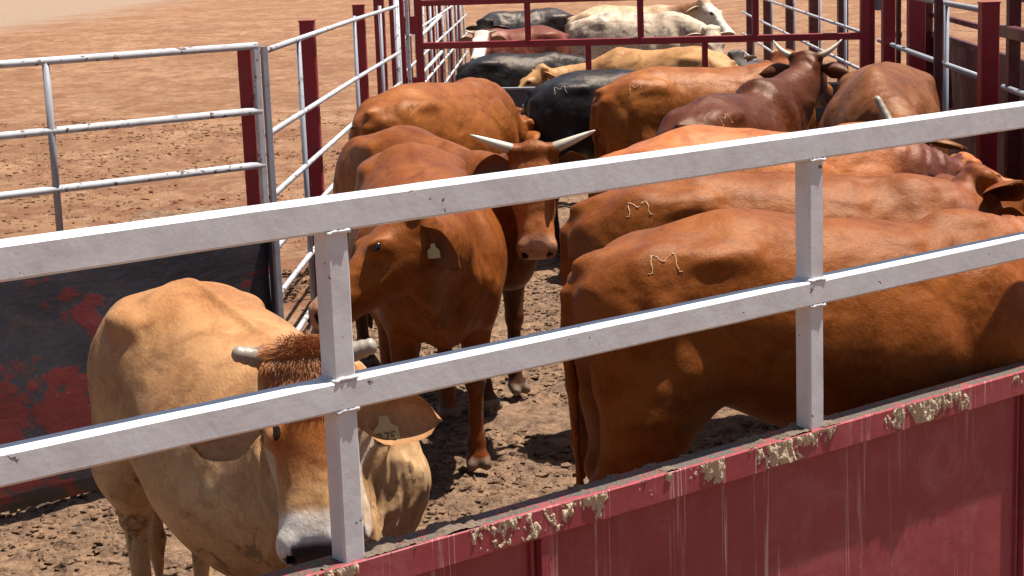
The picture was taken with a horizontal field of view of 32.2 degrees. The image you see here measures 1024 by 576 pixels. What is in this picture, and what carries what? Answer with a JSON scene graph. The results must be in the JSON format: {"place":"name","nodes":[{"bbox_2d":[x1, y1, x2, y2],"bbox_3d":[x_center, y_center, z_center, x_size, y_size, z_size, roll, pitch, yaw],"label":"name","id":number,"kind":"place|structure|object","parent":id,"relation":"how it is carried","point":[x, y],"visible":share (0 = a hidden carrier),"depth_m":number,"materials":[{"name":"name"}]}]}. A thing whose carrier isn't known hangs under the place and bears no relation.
{"place":"outdoors","nodes":[
{"label":"outdoors","id":0,"kind":"place"},
{"bbox_2d":[0,194,781,575],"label":"pen floor","id":1,"kind":"structure","parent":0,"point":[542,416],"depth_m":8.11,"materials":[{"name":"brown soil"}]},
{"bbox_2d":[237,50,260,205],"bbox_3d":[-1.171,-0.139,8.175,0.063,1.936,0.079,-2,11,0],"label":"gate post","id":2,"kind":"object","parent":1,"relation":"on","point":[248,121],"visible":0.31,"depth_m":8.02,"materials":[{"name":"red metal"}]},
{"bbox_2d":[0,42,283,512],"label":"sheeted gate","id":3,"kind":"structure","parent":2,"relation":"attached to","point":[49,325],"depth_m":7.56,"materials":[{"name":"metal"}]},
{"bbox_2d":[87,278,442,575],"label":"cow","id":4,"kind":"object","parent":1,"relation":"on","point":[254,503],"visible":0.75,"depth_m":5.11},
{"bbox_2d":[265,0,402,334],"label":"pipe fence","id":5,"kind":"object","parent":1,"relation":"on","point":[313,150],"visible":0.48,"depth_m":10.13,"materials":[{"name":"white metal"}]},
{"bbox_2d":[0,266,782,575],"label":"trampled clods","id":6,"kind":"object","parent":1,"relation":"on","point":[58,544],"visible":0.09,"depth_m":7.92,"materials":[{"name":"brown soil"}]},
{"bbox_2d":[389,0,406,86],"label":"red post","id":7,"kind":"object","parent":1,"relation":"on","point":[403,43],"visible":0.34,"depth_m":16.10,"materials":[{"name":"metal"}]},
{"bbox_2d":[404,0,868,128],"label":"cross gate","id":8,"kind":"structure","parent":7,"relation":"attached to","point":[518,95],"depth_m":15.72,"materials":[{"name":"red metal"}]},
{"bbox_2d":[308,142,506,471],"bbox_3d":[-0.401,0.114,7.862,0.773,1.402,2.002,-2,11,1],"label":"cow","id":9,"kind":"object","parent":1,"relation":"on","point":[437,282],"visible":0.81,"depth_m":7.47},
{"bbox_2d":[404,0,411,82],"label":"white rod","id":10,"kind":"object","parent":1,"relation":"on","point":[407,28],"visible":0.36,"depth_m":15.80,"materials":[{"name":"paint"}]},
{"bbox_2d":[348,77,539,153],"bbox_3d":[-0.326,-0.755,12.265,0.707,1.416,2.183,5,13,34],"label":"cow","id":11,"kind":"object","parent":1,"relation":"on","point":[460,111],"visible":0.34,"depth_m":11.69},
{"bbox_2d":[333,125,594,412],"bbox_3d":[-0.264,-0.158,9.114,0.684,1.448,2.221,-8,12,-28],"label":"cow","id":12,"kind":"object","parent":1,"relation":"on","point":[528,229],"visible":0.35,"depth_m":8.71},
{"bbox_2d":[0,101,1023,575],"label":"front fence","id":13,"kind":"object","parent":1,"relation":"on","point":[928,481],"visible":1,"depth_m":4.86,"materials":[{"name":"white metal"}]},
{"bbox_2d":[523,66,670,258],"bbox_3d":[1.102,-0.962,13.186,2.039,1.367,0.679,-5,11,-14],"label":"cow","id":14,"kind":"object","parent":1,"relation":"on","point":[557,108],"visible":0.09,"depth_m":12.75},
{"bbox_2d":[589,49,832,158],"bbox_3d":[1.610,-0.922,12.619,2.212,1.470,0.915,-9,13,-31],"label":"cow","id":15,"kind":"object","parent":1,"relation":"on","point":[631,108],"visible":0.2,"depth_m":12.07},
{"bbox_2d":[655,39,849,136],"bbox_3d":[1.596,-0.731,11.300,0.655,1.600,2.276,5,13,32],"label":"cow","id":16,"kind":"object","parent":1,"relation":"on","point":[790,97],"visible":0.38,"depth_m":11.13},
{"bbox_2d":[559,162,1023,478],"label":"cow","id":17,"kind":"object","parent":1,"relation":"on","point":[599,221],"visible":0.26,"depth_m":6.75},
{"bbox_2d":[560,206,1023,484],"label":"cow","id":18,"kind":"object","parent":1,"relation":"on","point":[662,400],"visible":0.69,"depth_m":5.79},
{"bbox_2d":[588,122,1012,197],"bbox_3d":[1.521,-0.085,8.403,2.332,1.446,0.688,-4,11,-10],"label":"cow","id":19,"kind":"object","parent":1,"relation":"on","point":[923,159],"visible":0.11,"depth_m":8.12},
{"bbox_2d":[869,0,874,64],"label":"red post","id":20,"kind":"object","parent":1,"relation":"on","point":[871,31],"visible":0.14,"depth_m":15.38,"materials":[{"name":"metal"}]},
{"bbox_2d":[875,0,901,37],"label":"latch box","id":21,"kind":"object","parent":20,"relation":"attached to","point":[877,4],"visible":0.13,"depth_m":15.20,"materials":[{"name":"grey metal"}]},
{"bbox_2d":[881,0,895,62],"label":"red post","id":22,"kind":"object","parent":1,"relation":"on","point":[888,16],"visible":0.3,"depth_m":14.44,"materials":[{"name":"metal"}]},
{"bbox_2d":[817,62,967,154],"bbox_3d":[2.232,-0.595,10.709,0.818,1.513,1.993,-1,11,8],"label":"cow","id":23,"kind":"object","parent":1,"relation":"on","point":[880,91],"visible":0.27,"depth_m":10.32},
{"bbox_2d":[896,0,900,63],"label":"red post","id":24,"kind":"object","parent":1,"relation":"on","point":[898,28],"visible":0.28,"depth_m":14.17,"materials":[{"name":"metal"}]},
{"bbox_2d":[906,0,925,71],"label":"red post","id":25,"kind":"object","parent":1,"relation":"on","point":[916,26],"visible":0.27,"depth_m":13.80,"materials":[{"name":"metal"}]},
{"bbox_2d":[877,0,977,111],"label":"pipe fence","id":26,"kind":"object","parent":1,"relation":"on","point":[947,65],"visible":0.12,"depth_m":12.12,"materials":[{"name":"white metal"}]},
{"bbox_2d":[933,0,942,111],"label":"red post","id":27,"kind":"object","parent":1,"relation":"on","point":[938,47],"visible":0.33,"depth_m":12.16,"materials":[{"name":"metal"}]},
{"bbox_2d":[925,0,1023,176],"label":"chute wall","id":28,"kind":"structure","parent":1,"relation":"on","point":[962,94],"depth_m":13.82,"materials":[{"name":"red metal"}]},
{"bbox_2d":[976,1,1000,171],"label":"red post","id":29,"kind":"object","parent":1,"relation":"on","point":[988,67],"visible":0.49,"depth_m":10.78,"materials":[{"name":"metal"}]},
{"bbox_2d":[999,0,1023,180],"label":"pipe fence","id":30,"kind":"object","parent":1,"relation":"on","point":[1011,31],"visible":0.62,"depth_m":10.34,"materials":[{"name":"red metal"}]},
{"bbox_2d":[0,0,1023,333],"bbox_3d":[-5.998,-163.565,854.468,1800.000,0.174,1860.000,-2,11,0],"label":"ground","id":31,"kind":"structure","parent":0,"point":[116,90],"depth_m":33.11,"materials":[{"name":"brown soil"}]},
{"bbox_2d":[0,110,352,302],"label":"dirt clods","id":32,"kind":"object","parent":31,"relation":"on","point":[137,163],"visible":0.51,"depth_m":20.43,"materials":[{"name":"brown soil"}]},
{"bbox_2d":[516,105,523,115],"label":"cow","id":33,"kind":"object","parent":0,"point":[520,111],"visible":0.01,"depth_m":14.00},
{"bbox_2d":[727,49,763,65],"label":"cow","id":34,"kind":"object","parent":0,"point":[737,56],"visible":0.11,"depth_m":17.06},
{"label":"far pen floor","id":35,"kind":"structure","parent":0,"visible":0},
{"bbox_2d":[404,0,467,82],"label":"pipe fence","id":36,"kind":"object","parent":35,"relation":"on","point":[442,58],"visible":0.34,"depth_m":23.48,"materials":[{"name":"white metal"}]},
{"bbox_2d":[423,14,442,72],"bbox_3d":[-0.774,-2.371,17.208,0.054,0.496,1.709,-1,11,5],"label":"fence rail","id":37,"kind":"object","parent":36,"relation":"attached to","point":[440,53],"visible":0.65,"depth_m":17.20,"materials":[{"name":"white metal"}]},
{"bbox_2d":[458,25,569,60],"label":"cow","id":38,"kind":"object","parent":35,"relation":"on","point":[540,32],"visible":0.32,"depth_m":20.87},
{"bbox_2d":[466,7,573,32],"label":"cow","id":39,"kind":"object","parent":35,"relation":"on","point":[555,18],"visible":0.23,"depth_m":23.34},
{"bbox_2d":[455,52,592,86],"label":"cow","id":40,"kind":"object","parent":35,"relation":"on","point":[507,69],"visible":0.21,"depth_m":17.38},
{"bbox_2d":[518,46,737,86],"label":"cow","id":41,"kind":"object","parent":35,"relation":"on","point":[629,59],"visible":0.32,"depth_m":16.62},
{"bbox_2d":[566,11,734,58],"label":"cow","id":42,"kind":"object","parent":35,"relation":"on","point":[610,24],"visible":0.38,"depth_m":21.40},
{"bbox_2d":[565,0,735,34],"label":"cow","id":43,"kind":"object","parent":35,"relation":"on","point":[707,12],"visible":0.27,"depth_m":22.50},
{"bbox_2d":[741,0,858,81],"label":"pipe fence","id":44,"kind":"object","parent":35,"relation":"on","point":[841,23],"visible":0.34,"depth_m":21.23,"materials":[{"name":"white metal"}]}
]}

